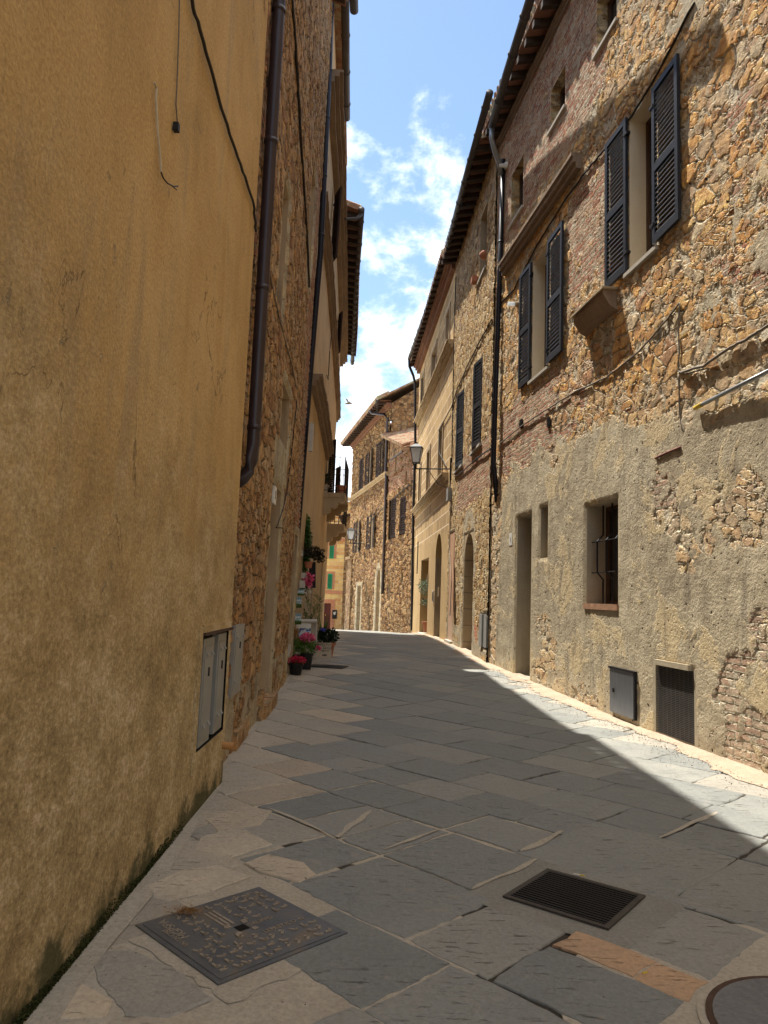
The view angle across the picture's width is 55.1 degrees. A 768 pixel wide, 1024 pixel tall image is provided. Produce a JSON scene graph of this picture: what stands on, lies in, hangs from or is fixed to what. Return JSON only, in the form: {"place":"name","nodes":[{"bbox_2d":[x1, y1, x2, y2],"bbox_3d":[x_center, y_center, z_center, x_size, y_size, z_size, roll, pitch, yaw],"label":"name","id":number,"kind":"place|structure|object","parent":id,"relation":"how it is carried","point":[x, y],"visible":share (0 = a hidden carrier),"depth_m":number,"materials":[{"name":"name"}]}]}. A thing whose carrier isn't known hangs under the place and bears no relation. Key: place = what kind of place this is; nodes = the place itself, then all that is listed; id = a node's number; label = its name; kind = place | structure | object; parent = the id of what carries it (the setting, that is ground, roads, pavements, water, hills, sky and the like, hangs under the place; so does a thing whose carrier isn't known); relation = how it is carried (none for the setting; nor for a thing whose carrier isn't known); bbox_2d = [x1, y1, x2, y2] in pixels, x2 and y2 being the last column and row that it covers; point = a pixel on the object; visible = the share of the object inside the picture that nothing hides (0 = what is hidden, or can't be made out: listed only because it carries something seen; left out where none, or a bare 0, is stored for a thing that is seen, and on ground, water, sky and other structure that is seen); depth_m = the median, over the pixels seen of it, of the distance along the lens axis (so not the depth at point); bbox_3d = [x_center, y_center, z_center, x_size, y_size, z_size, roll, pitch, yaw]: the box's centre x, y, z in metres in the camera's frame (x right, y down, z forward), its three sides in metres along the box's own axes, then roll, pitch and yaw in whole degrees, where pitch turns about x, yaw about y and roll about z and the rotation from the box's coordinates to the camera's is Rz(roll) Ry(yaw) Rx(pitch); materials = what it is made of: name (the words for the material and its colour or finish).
{"place":"outdoors","nodes":[
{"label":"outdoors","id":0,"kind":"place"},
{"bbox_2d":[23,629,767,1023],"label":"street paving","id":1,"kind":"structure","parent":0,"point":[651,795],"depth_m":4.75,"materials":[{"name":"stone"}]},
{"bbox_2d":[60,984,111,1018],"bbox_3d":[-1.079,1.775,2.674,0.213,0.006,0.233,2,-6,0],"label":"set stone","id":2,"kind":"object","parent":1,"relation":"on","point":[87,1002],"visible":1,"depth_m":2.64,"materials":[{"name":"stone"}]},
{"bbox_2d":[11,819,184,1023],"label":"moss","id":3,"kind":"object","parent":1,"relation":"on","point":[37,1000],"visible":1,"depth_m":3.04,"materials":[{"name":"green plant"}]},
{"bbox_2d":[94,951,212,1017],"bbox_3d":[-0.949,1.800,2.852,0.294,0.006,0.657,8,-9,-41],"label":"set stone","id":4,"kind":"object","parent":1,"relation":"on","point":[135,981],"visible":1,"depth_m":2.78,"materials":[{"name":"stone"}]},
{"bbox_2d":[148,865,250,900],"bbox_3d":[-0.984,1.905,3.796,0.335,0.009,0.503,-3,-8,36],"label":"set stone","id":5,"kind":"object","parent":1,"relation":"on","point":[193,881],"visible":1,"depth_m":3.78,"materials":[{"name":"stone"}]},
{"bbox_2d":[194,827,271,857],"bbox_3d":[-0.927,1.977,4.396,0.416,0.006,0.463,-4,-9,44],"label":"set stone","id":6,"kind":"object","parent":1,"relation":"on","point":[235,842],"visible":1,"depth_m":4.39,"materials":[{"name":"stone"}]},
{"bbox_2d":[206,805,271,831],"bbox_3d":[-0.953,2.029,4.864,0.368,0.006,0.570,-1,-7,26],"label":"set stone","id":7,"kind":"object","parent":1,"relation":"on","point":[255,817],"visible":1,"depth_m":4.87,"materials":[{"name":"stone"}]},
{"bbox_2d":[244,854,315,882],"bbox_3d":[-0.560,1.948,4.039,0.418,0.009,0.249,-1,-7,29],"label":"set stone","id":8,"kind":"object","parent":1,"relation":"on","point":[286,869],"visible":1,"depth_m":4.02,"materials":[{"name":"stone"}]},
{"bbox_2d":[104,846,475,1023],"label":"cement bed","id":9,"kind":"object","parent":1,"relation":"on","point":[294,993],"visible":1,"depth_m":2.76,"materials":[{"name":"grey concrete"}]},
{"bbox_2d":[135,887,347,985],"bbox_3d":[-0.635,1.857,3.284,0.670,0.017,0.670,-4,-9,45],"label":"manhole cover","id":10,"kind":"object","parent":9,"relation":"on","point":[261,928],"visible":1,"depth_m":3.23,"materials":[{"name":"metal"}]},
{"bbox_2d":[163,902,210,915],"bbox_3d":[-0.917,1.835,3.412,0.235,0.032,0.154,2,-6,0],"label":"straw","id":11,"kind":"object","parent":10,"relation":"on","point":[182,909],"visible":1,"depth_m":3.40,"materials":[{"name":"brown plant"}]},
{"bbox_2d":[287,655,306,674],"bbox_3d":[-1.537,2.671,12.867,0.368,0.342,0.352,2,-6,0],"label":"flower pot","id":12,"kind":"object","parent":1,"relation":"on","point":[295,664],"visible":0.99,"depth_m":12.79,"materials":[{"name":"black plastic"}]},
{"bbox_2d":[292,625,302,656],"bbox_3d":[-1.671,2.490,13.685,0.381,0.837,0.473,8,-9,-41],"label":"flower pot","id":13,"kind":"object","parent":1,"relation":"on","point":[295,643],"visible":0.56,"depth_m":13.66,"materials":[{"name":"green plastic"}]},
{"bbox_2d":[296,619,316,657],"bbox_3d":[-1.627,2.634,15.338,0.516,0.816,0.212,2,-6,0],"label":"easel frame","id":14,"kind":"object","parent":1,"relation":"on","point":[309,625],"visible":0.41,"depth_m":15.32,"materials":[{"name":"beige paint"}]},
{"bbox_2d":[295,632,320,669],"bbox_3d":[-1.445,2.571,13.678,0.454,0.691,0.434,-4,-9,42],"label":"flower pot","id":15,"kind":"object","parent":1,"relation":"on","point":[304,638],"visible":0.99,"depth_m":13.63,"materials":[{"name":"black plastic"}]},
{"bbox_2d":[303,592,329,632],"bbox_3d":[-1.621,2.511,16.810,0.752,1.381,0.510,2,-6,0],"label":"oleander","id":16,"kind":"object","parent":1,"relation":"on","point":[311,617],"visible":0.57,"depth_m":16.78,"materials":[{"name":"plant"}]},
{"bbox_2d":[317,626,339,656],"bbox_3d":[-1.263,2.820,16.082,0.617,0.657,0.498,2,-6,0],"label":"flower pot","id":17,"kind":"object","parent":1,"relation":"on","point":[325,637],"visible":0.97,"depth_m":16.02,"materials":[{"name":"ceramic"}]},
{"bbox_2d":[311,664,347,668],"bbox_3d":[-1.086,2.974,14.199,0.720,0.012,0.560,1,-7,10],"label":"drain grate","id":18,"kind":"object","parent":1,"relation":"on","point":[329,666],"visible":0.9,"depth_m":14.18,"materials":[{"name":"metal"}]},
{"bbox_2d":[49,666,765,1021],"bbox_3d":[1.135,2.419,8.265,5.307,0.137,13.224,2,-7,-3],"label":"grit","id":19,"kind":"object","parent":1,"relation":"on","point":[425,812],"visible":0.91,"depth_m":7.67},
{"bbox_2d":[470,857,685,948],"bbox_3d":[0.988,1.978,3.769,0.916,0.001,0.822,-3,-8,38],"label":"drain apron","id":20,"kind":"object","parent":1,"relation":"on","point":[648,914],"visible":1,"depth_m":3.61,"materials":[{"name":"grey concrete"}]},
{"bbox_2d":[503,868,645,930],"bbox_3d":[0.979,1.971,3.779,0.550,0.012,0.520,-3,-8,38],"label":"drain grate","id":21,"kind":"object","parent":20,"relation":"on","point":[594,903],"visible":1,"depth_m":3.75,"materials":[{"name":"metal"}]},
{"bbox_2d":[412,633,767,788],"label":"wall foot strip","id":22,"kind":"object","parent":1,"relation":"on","point":[752,775],"depth_m":8.78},
{"bbox_2d":[417,579,427,631],"bbox_3d":[1.643,3.672,29.071,0.779,2.109,0.790,8,-9,-42],"label":"olive tree","id":23,"kind":"object","parent":22,"relation":"on","point":[423,584],"visible":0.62,"depth_m":29.04,"materials":[{"name":"green plant"}]},
{"bbox_2d":[562,924,767,1023],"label":"cement bed","id":24,"kind":"object","parent":1,"relation":"on","point":[752,958],"visible":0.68,"depth_m":3.08,"materials":[{"name":"concrete"}]},
{"bbox_2d":[697,973,767,1023],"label":"round cover","id":25,"kind":"object","parent":24,"relation":"on","point":[739,999],"visible":0.98,"depth_m":2.81,"materials":[{"name":"metal"}]},
{"bbox_2d":[332,0,534,501],"label":"sky","id":26,"kind":"structure","parent":0,"point":[422,71],"materials":[{"name":"blue"}]},
{"bbox_2d":[196,656,767,1018],"bbox_3d":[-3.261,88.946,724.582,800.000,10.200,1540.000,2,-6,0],"label":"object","id":27,"kind":"structure","parent":0,"point":[561,938],"depth_m":4.61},
{"bbox_2d":[0,0,267,1023],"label":"yellow house","id":28,"kind":"structure","parent":27,"relation":"on","point":[124,294],"depth_m":3.15,"materials":[{"name":"paint"}]},
{"bbox_2d":[153,82,177,189],"bbox_3d":[-1.090,-1.829,3.683,0.025,0.381,0.427,2,-6,0],"label":"loose wire","id":29,"kind":"object","parent":28,"relation":"attached to","point":[157,124],"visible":1,"depth_m":3.57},
{"bbox_2d":[173,0,179,132],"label":"hanging wire","id":30,"kind":"object","parent":28,"relation":"attached to","point":[176,126],"visible":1,"depth_m":3.86,"materials":[{"name":"black metal"}]},
{"bbox_2d":[196,636,214,748],"bbox_3d":[-1.261,1.254,5.181,0.074,0.730,0.330,2,-6,0],"label":"meter cabinet","id":31,"kind":"object","parent":28,"relation":"attached to","point":[208,653],"visible":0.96,"depth_m":5.13,"materials":[{"name":"grey metal"}]},
{"bbox_2d":[209,632,226,733],"bbox_3d":[-1.266,1.295,5.624,0.074,0.730,0.300,2,-6,0],"label":"meter cabinet","id":32,"kind":"object","parent":28,"relation":"attached to","point":[220,648],"visible":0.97,"depth_m":5.53,"materials":[{"name":"grey metal"}]},
{"bbox_2d":[190,0,256,231],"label":"cable","id":33,"kind":"object","parent":28,"relation":"attached to","point":[217,93],"visible":1,"depth_m":4.79,"materials":[{"name":"black rubber"}]},
{"bbox_2d":[222,741,234,749],"bbox_3d":[-1.242,1.824,5.756,0.144,0.070,0.061,2,-6,0],"label":"pipe stub","id":34,"kind":"object","parent":28,"relation":"attached to","point":[228,745],"visible":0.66,"depth_m":5.73,"materials":[{"name":"orange ceramic"}]},
{"bbox_2d":[223,0,357,762],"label":"stone house","id":35,"kind":"structure","parent":27,"relation":"on","point":[265,580],"depth_m":8.89,"materials":[{"name":"stone"}]},
{"bbox_2d":[228,623,244,697],"bbox_3d":[-1.360,1.352,6.771,0.091,0.630,0.531,2,-7,-2],"label":"meter cabinet","id":36,"kind":"object","parent":35,"relation":"attached to","point":[236,655],"visible":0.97,"depth_m":6.63,"materials":[{"name":"grey metal"}]},
{"bbox_2d":[272,485,276,504],"bbox_3d":[-1.373,-0.208,9.236,0.038,0.220,0.240,2,-7,-2],"label":"number plate","id":37,"kind":"object","parent":35,"relation":"attached to","point":[274,493],"visible":0.95,"depth_m":9.14,"materials":[{"name":"white plastic"}]},
{"bbox_2d":[270,272,297,393],"bbox_3d":[-1.255,-2.189,9.321,0.030,0.298,4.072,2,-7,-2],"label":"cable","id":38,"kind":"object","parent":35,"relation":"attached to","point":[282,327],"visible":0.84,"depth_m":8.84,"materials":[{"name":"black rubber"}]},
{"bbox_2d":[276,394,297,527],"bbox_3d":[-1.369,-0.806,10.423,0.029,2.223,1.577,2,-7,-1],"label":"cable","id":39,"kind":"object","parent":35,"relation":"attached to","point":[289,467],"visible":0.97,"depth_m":10.76,"materials":[{"name":"black rubber"}]},
{"bbox_2d":[291,0,309,287],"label":"cable","id":40,"kind":"object","parent":35,"relation":"attached to","point":[299,109],"visible":0.98,"depth_m":9.81,"materials":[{"name":"black rubber"}]},
{"bbox_2d":[293,0,364,653],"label":"plaster house","id":41,"kind":"structure","parent":27,"relation":"on","point":[337,272],"depth_m":18.34,"materials":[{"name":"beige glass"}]},
{"bbox_2d":[295,613,300,624],"bbox_3d":[-1.731,2.154,14.837,0.142,0.226,0.015,2,-6,0],"label":"painting","id":42,"kind":"object","parent":41,"relation":"attached to","point":[297,618],"visible":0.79,"depth_m":14.83},
{"bbox_2d":[299,572,314,594],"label":"hanging flowers","id":43,"kind":"object","parent":41,"relation":"hanging from","point":[308,584],"visible":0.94,"depth_m":15.21,"materials":[{"name":"pink plant"}]},
{"bbox_2d":[302,515,312,594],"bbox_3d":[-1.751,0.913,16.000,0.463,1.771,0.536,2,-6,0],"label":"climbing ivy","id":44,"kind":"object","parent":41,"relation":"attached to","point":[308,538],"visible":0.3,"depth_m":15.95,"materials":[{"name":"green plant"}]},
{"bbox_2d":[308,423,313,451],"bbox_3d":[-1.330,-1.359,13.435,0.070,0.520,0.120,2,-6,0],"label":"junction box","id":45,"kind":"object","parent":41,"relation":"attached to","point":[311,433],"visible":1,"depth_m":13.38,"materials":[{"name":"grey metal"}]},
{"bbox_2d":[309,562,315,587],"bbox_3d":[-1.558,1.369,16.027,0.168,0.567,0.030,2,-6,0],"label":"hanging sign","id":46,"kind":"object","parent":41,"relation":"hanging from","point":[312,570],"visible":0.64,"depth_m":16.02,"materials":[{"name":"black metal"}]},
{"bbox_2d":[303,542,326,567],"bbox_3d":[-1.529,0.917,15.600,0.626,0.543,0.406,0,-7,19],"label":"potted plant","id":47,"kind":"object","parent":41,"relation":"hanging from","point":[311,552],"visible":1,"depth_m":15.54,"materials":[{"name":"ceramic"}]},
{"bbox_2d":[317,560,322,631],"bbox_3d":[-2.344,2.985,25.612,0.309,2.700,1.003,2,-7,-2],"label":"door","id":48,"kind":"structure","parent":41,"relation":"in","point":[322,560],"depth_m":26.13,"materials":[{"name":"brown wood"}]},
{"bbox_2d":[317,643,331,656],"bbox_3d":[-1.205,2.787,14.858,0.326,0.301,0.035,2,-6,0],"label":"artist sign","id":49,"kind":"object","parent":41,"relation":"attached to","point":[325,650],"visible":0.92,"depth_m":14.84,"materials":[{"name":"beige paint"}]},
{"bbox_2d":[324,472,330,491],"bbox_3d":[-1.924,-0.942,23.555,0.528,0.711,0.524,2,-6,0],"label":"balcony pot","id":50,"kind":"object","parent":41,"relation":"on","point":[326,486],"visible":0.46,"depth_m":23.46,"materials":[{"name":"brown ceramic"}]},
{"bbox_2d":[323,497,350,629],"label":"sandstone house","id":51,"kind":"structure","parent":27,"relation":"on","point":[334,581],"depth_m":61.70,"materials":[{"name":"stone"}]},
{"bbox_2d":[323,599,334,628],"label":"door","id":52,"kind":"structure","parent":51,"relation":"in","point":[329,604],"depth_m":61.49,"materials":[{"name":"orange paint"}]},
{"bbox_2d":[325,571,334,588],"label":"window","id":53,"kind":"structure","parent":51,"relation":"in","point":[330,575],"depth_m":61.70,"materials":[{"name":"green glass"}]},
{"bbox_2d":[327,542,336,558],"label":"window","id":54,"kind":"structure","parent":51,"relation":"in","point":[331,549],"depth_m":61.96,"materials":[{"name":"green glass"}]},
{"bbox_2d":[340,514,350,629],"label":"house","id":55,"kind":"structure","parent":27,"relation":"on","point":[346,551],"depth_m":52.86,"materials":[{"name":"stone"}]},
{"bbox_2d":[340,378,419,630],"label":"tall house","id":56,"kind":"structure","parent":27,"relation":"on","point":[368,500],"depth_m":44.13,"materials":[{"name":"stone"}]},
{"bbox_2d":[347,527,365,554],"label":"street lamp","id":57,"kind":"object","parent":56,"relation":"attached to","point":[350,532],"visible":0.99,"depth_m":45.35,"materials":[{"name":"white glass"}]},
{"bbox_2d":[352,520,360,552],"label":"window","id":58,"kind":"structure","parent":56,"relation":"in","point":[357,530],"depth_m":49.01,"materials":[{"name":"brown glass"}]},
{"bbox_2d":[356,586,360,629],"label":"door","id":59,"kind":"structure","parent":56,"relation":"in","point":[359,587],"depth_m":47.31,"materials":[{"name":"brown wood"}]},
{"bbox_2d":[359,458,363,489],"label":"window","id":60,"kind":"structure","parent":56,"relation":"in","point":[361,471],"depth_m":48.50,"materials":[{"name":"brown wood"}]},
{"bbox_2d":[364,447,372,484],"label":"window","id":61,"kind":"structure","parent":56,"relation":"in","point":[369,477],"depth_m":46.08,"materials":[{"name":"brown glass"}]},
{"bbox_2d":[366,512,374,548],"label":"window","id":62,"kind":"structure","parent":56,"relation":"in","point":[372,525],"depth_m":44.28,"materials":[{"name":"brown glass"}]},
{"bbox_2d":[375,569,383,630],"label":"door","id":63,"kind":"structure","parent":56,"relation":"in","point":[378,570],"depth_m":41.45,"materials":[{"name":"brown wood"}]},
{"bbox_2d":[375,438,388,476],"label":"window","id":64,"kind":"structure","parent":56,"relation":"in","point":[381,454],"depth_m":42.68,"materials":[{"name":"brown glass"}]},
{"bbox_2d":[380,427,417,632],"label":"house","id":65,"kind":"structure","parent":27,"relation":"on","point":[397,595],"depth_m":36.88,"materials":[{"name":"brown stone"}]},
{"bbox_2d":[388,498,396,538],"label":"window","id":66,"kind":"structure","parent":65,"relation":"in","point":[392,505],"depth_m":38.24,"materials":[{"name":"brown wood"}]},
{"bbox_2d":[399,496,405,534],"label":"window","id":67,"kind":"structure","parent":65,"relation":"in","point":[402,525],"depth_m":36.08,"materials":[{"name":"brown wood"}]},
{"bbox_2d":[408,249,495,639],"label":"patterned house","id":68,"kind":"structure","parent":27,"relation":"on","point":[430,358],"depth_m":26.92,"materials":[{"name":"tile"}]},
{"bbox_2d":[417,462,421,501],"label":"window","id":69,"kind":"structure","parent":68,"relation":"in","point":[420,466],"depth_m":32.50,"materials":[{"name":"beige glass"}]},
{"bbox_2d":[420,368,424,403],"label":"window","id":70,"kind":"structure","parent":68,"relation":"in","point":[423,374],"depth_m":33.20,"materials":[{"name":"beige glass"}]},
{"bbox_2d":[417,557,428,634],"bbox_3d":[1.746,3.433,28.663,0.600,3.200,2.803,2,-7,-3],"label":"door","id":71,"kind":"structure","parent":68,"relation":"in","point":[424,563],"depth_m":30.01,"materials":[{"name":"brown wood"}]},
{"bbox_2d":[425,444,430,491],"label":"window","id":72,"kind":"structure","parent":68,"relation":"in","point":[428,456],"depth_m":29.34,"materials":[{"name":"beige glass"}]},
{"bbox_2d":[431,338,437,376],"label":"window","id":73,"kind":"structure","parent":68,"relation":"in","point":[434,352],"depth_m":29.17,"materials":[{"name":"beige glass"}]},
{"bbox_2d":[433,532,441,636],"bbox_3d":[2.037,2.470,24.549,0.504,3.502,1.602,2,-7,-3],"label":"door","id":74,"kind":"structure","parent":68,"relation":"in","point":[436,632],"depth_m":25.30,"materials":[{"name":"wood"}]},
{"bbox_2d":[437,422,443,476],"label":"window","id":75,"kind":"structure","parent":68,"relation":"in","point":[441,432],"depth_m":25.66,"materials":[{"name":"beige glass"}]},
{"bbox_2d":[445,301,450,341],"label":"window","id":76,"kind":"structure","parent":68,"relation":"in","point":[448,313],"depth_m":25.04,"materials":[{"name":"beige glass"}]},
{"bbox_2d":[438,319,491,467],"bbox_3d":[2.141,-2.749,21.076,0.040,2.228,9.207,2,-7,-3],"label":"cable","id":77,"kind":"object","parent":68,"relation":"attached to","point":[459,385],"visible":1,"depth_m":21.05,"materials":[{"name":"black rubber"}]},
{"bbox_2d":[441,89,499,661],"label":"stone house","id":78,"kind":"structure","parent":27,"relation":"on","point":[473,225],"depth_m":18.90,"materials":[{"name":"stone"}]},
{"bbox_2d":[410,442,450,487],"bbox_3d":[1.417,-1.280,22.511,1.273,1.714,0.389,1,-7,11],"label":"street lamp","id":79,"kind":"object","parent":78,"relation":"attached to","point":[416,449],"visible":0.98,"depth_m":22.52,"materials":[{"name":"black metal"}]},
{"bbox_2d":[446,487,451,500],"bbox_3d":[1.964,-0.527,22.132,0.140,0.380,0.350,2,-7,-3],"label":"junction box","id":80,"kind":"object","parent":78,"relation":"attached to","point":[448,493],"visible":1,"depth_m":21.97,"materials":[{"name":"grey metal"}]},
{"bbox_2d":[449,507,451,615],"bbox_3d":[1.949,1.413,21.595,0.037,3.219,0.629,2,-7,-3],"label":"conduit","id":81,"kind":"object","parent":78,"relation":"attached to","point":[450,565],"visible":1,"depth_m":21.51,"materials":[{"name":"grey metal"}]},
{"bbox_2d":[451,279,455,462],"bbox_3d":[2.142,-4.390,22.662,0.028,5.900,0.324,2,-7,-3],"label":"cable","id":82,"kind":"object","parent":78,"relation":"attached to","point":[453,369],"visible":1,"depth_m":22.69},
{"bbox_2d":[453,389,464,474],"bbox_3d":[2.207,-2.254,20.951,0.320,2.180,1.502,2,-7,-3],"label":"window","id":83,"kind":"structure","parent":78,"relation":"in","point":[460,397],"depth_m":20.73,"materials":[{"name":"black glass"}]},
{"bbox_2d":[462,531,490,655],"bbox_3d":[2.309,2.161,18.442,0.682,3.252,1.528,2,-6,0],"label":"door","id":84,"kind":"structure","parent":78,"relation":"in","point":[469,538],"depth_m":19.10,"materials":[{"name":"brown wood"}]},
{"bbox_2d":[469,357,492,455],"bbox_3d":[2.396,-2.579,18.217,0.401,2.180,1.404,2,-6,0],"label":"window","id":85,"kind":"structure","parent":78,"relation":"in","point":[476,443],"depth_m":18.01,"materials":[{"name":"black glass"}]},
{"bbox_2d":[477,201,496,285],"bbox_3d":[2.578,-6.698,18.376,0.310,1.750,1.071,2,-7,-3],"label":"window","id":86,"kind":"structure","parent":78,"relation":"in","point":[483,239],"depth_m":18.81,"materials":[{"name":"brown glass"}]},
{"bbox_2d":[483,0,767,773],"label":"stone house","id":87,"kind":"structure","parent":27,"relation":"on","point":[626,550],"depth_m":9.72,"materials":[{"name":"stone"}]},
{"bbox_2d":[508,154,523,229],"bbox_3d":[2.895,-6.695,15.433,0.320,1.200,0.948,3,-7,-7],"label":"window","id":88,"kind":"structure","parent":87,"relation":"in","point":[517,205],"depth_m":15.81,"materials":[{"name":"brown glass"}]},
{"bbox_2d":[514,513,531,680],"bbox_3d":[2.732,1.699,13.671,0.500,3.280,0.938,3,-7,-7],"label":"door","id":89,"kind":"structure","parent":87,"relation":"in","point":[524,534],"depth_m":14.09,"materials":[{"name":"brown wood"}]},
{"bbox_2d":[518,220,563,388],"bbox_3d":[3.011,-3.643,13.456,0.410,2.400,2.320,3,-7,-7],"label":"window","id":90,"kind":"structure","parent":87,"relation":"in","point":[542,301],"depth_m":13.92,"materials":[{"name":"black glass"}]},
{"bbox_2d":[540,506,547,557],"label":"window","id":91,"kind":"structure","parent":87,"relation":"in","point":[544,510],"depth_m":12.92,"materials":[{"name":"brown glass"}]},
{"bbox_2d":[547,66,566,136],"bbox_3d":[3.219,-7.366,13.196,0.320,0.850,0.847,3,-7,-7],"label":"window","id":92,"kind":"structure","parent":87,"relation":"in","point":[558,105],"depth_m":13.52,"materials":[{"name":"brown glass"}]},
{"bbox_2d":[499,302,679,443],"bbox_3d":[2.941,-1.884,12.070,0.033,0.323,7.218,3,-7,-7],"label":"cable","id":93,"kind":"object","parent":87,"relation":"attached to","point":[651,337],"visible":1,"depth_m":10.31,"materials":[{"name":"black rubber"}]},
{"bbox_2d":[501,2,694,302],"bbox_3d":[3.063,-5.189,12.447,0.044,0.625,7.988,3,-7,-7],"label":"cable","id":94,"kind":"object","parent":87,"relation":"attached to","point":[648,88],"visible":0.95,"depth_m":10.15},
{"bbox_2d":[583,498,618,610],"bbox_3d":[3.238,0.623,10.382,0.430,1.510,1.109,3,-7,-7],"label":"window","id":95,"kind":"structure","parent":87,"relation":"in","point":[602,518],"depth_m":10.85,"materials":[{"name":"black glass"}]},
{"bbox_2d":[592,0,618,60],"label":"window","id":96,"kind":"structure","parent":87,"relation":"in","point":[607,19],"depth_m":11.54,"materials":[{"name":"brown stone"}]},
{"bbox_2d":[608,666,636,720],"bbox_3d":[3.066,2.309,9.443,0.080,0.595,0.736,3,-7,-7],"label":"wall hatch","id":97,"kind":"object","parent":87,"relation":"attached to","point":[623,691],"depth_m":9.37,"materials":[{"name":"metal"}]},
{"bbox_2d":[610,668,632,718],"bbox_3d":[3.073,2.317,9.443,0.065,0.560,0.676,3,-7,-7],"label":"hatch door","id":98,"kind":"structure","parent":97,"relation":"in","point":[621,700],"depth_m":9.43,"materials":[{"name":"metal"}]},
{"bbox_2d":[604,53,680,285],"bbox_3d":[3.532,-4.353,9.715,0.411,2.300,2.038,3,-7,-7],"label":"window","id":99,"kind":"structure","parent":87,"relation":"in","point":[644,164],"depth_m":10.03,"materials":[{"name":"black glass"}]},
{"bbox_2d":[652,659,697,747],"bbox_3d":[3.261,2.126,8.236,0.120,0.880,0.968,3,-7,-7],"label":"wall grating","id":100,"kind":"object","parent":87,"relation":"attached to","point":[677,702],"depth_m":8.24,"materials":[{"name":"grey metal"}]},
{"bbox_2d":[678,375,682,429],"bbox_3d":[3.391,-1.251,8.421,0.020,0.671,0.087,3,-7,-7],"label":"conduit","id":101,"kind":"object","parent":87,"relation":"attached to","point":[679,400],"visible":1,"depth_m":8.45,"materials":[{"name":"grey metal"}]},
{"bbox_2d":[677,303,704,374],"bbox_3d":[3.437,-1.975,8.275,0.018,0.946,0.539,3,-7,-7],"label":"cable","id":102,"kind":"object","parent":87,"relation":"attached to","point":[679,346],"visible":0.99,"depth_m":8.49,"materials":[{"name":"grey rubber"}]},
{"bbox_2d":[680,324,767,373],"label":"cable","id":103,"kind":"object","parent":87,"relation":"attached to","point":[763,328],"visible":1,"depth_m":7.50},
{"bbox_2d":[693,369,767,409],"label":"flag pole","id":104,"kind":"object","parent":87,"relation":"attached to","point":[730,390],"visible":1,"depth_m":7.35,"materials":[{"name":"metal"}]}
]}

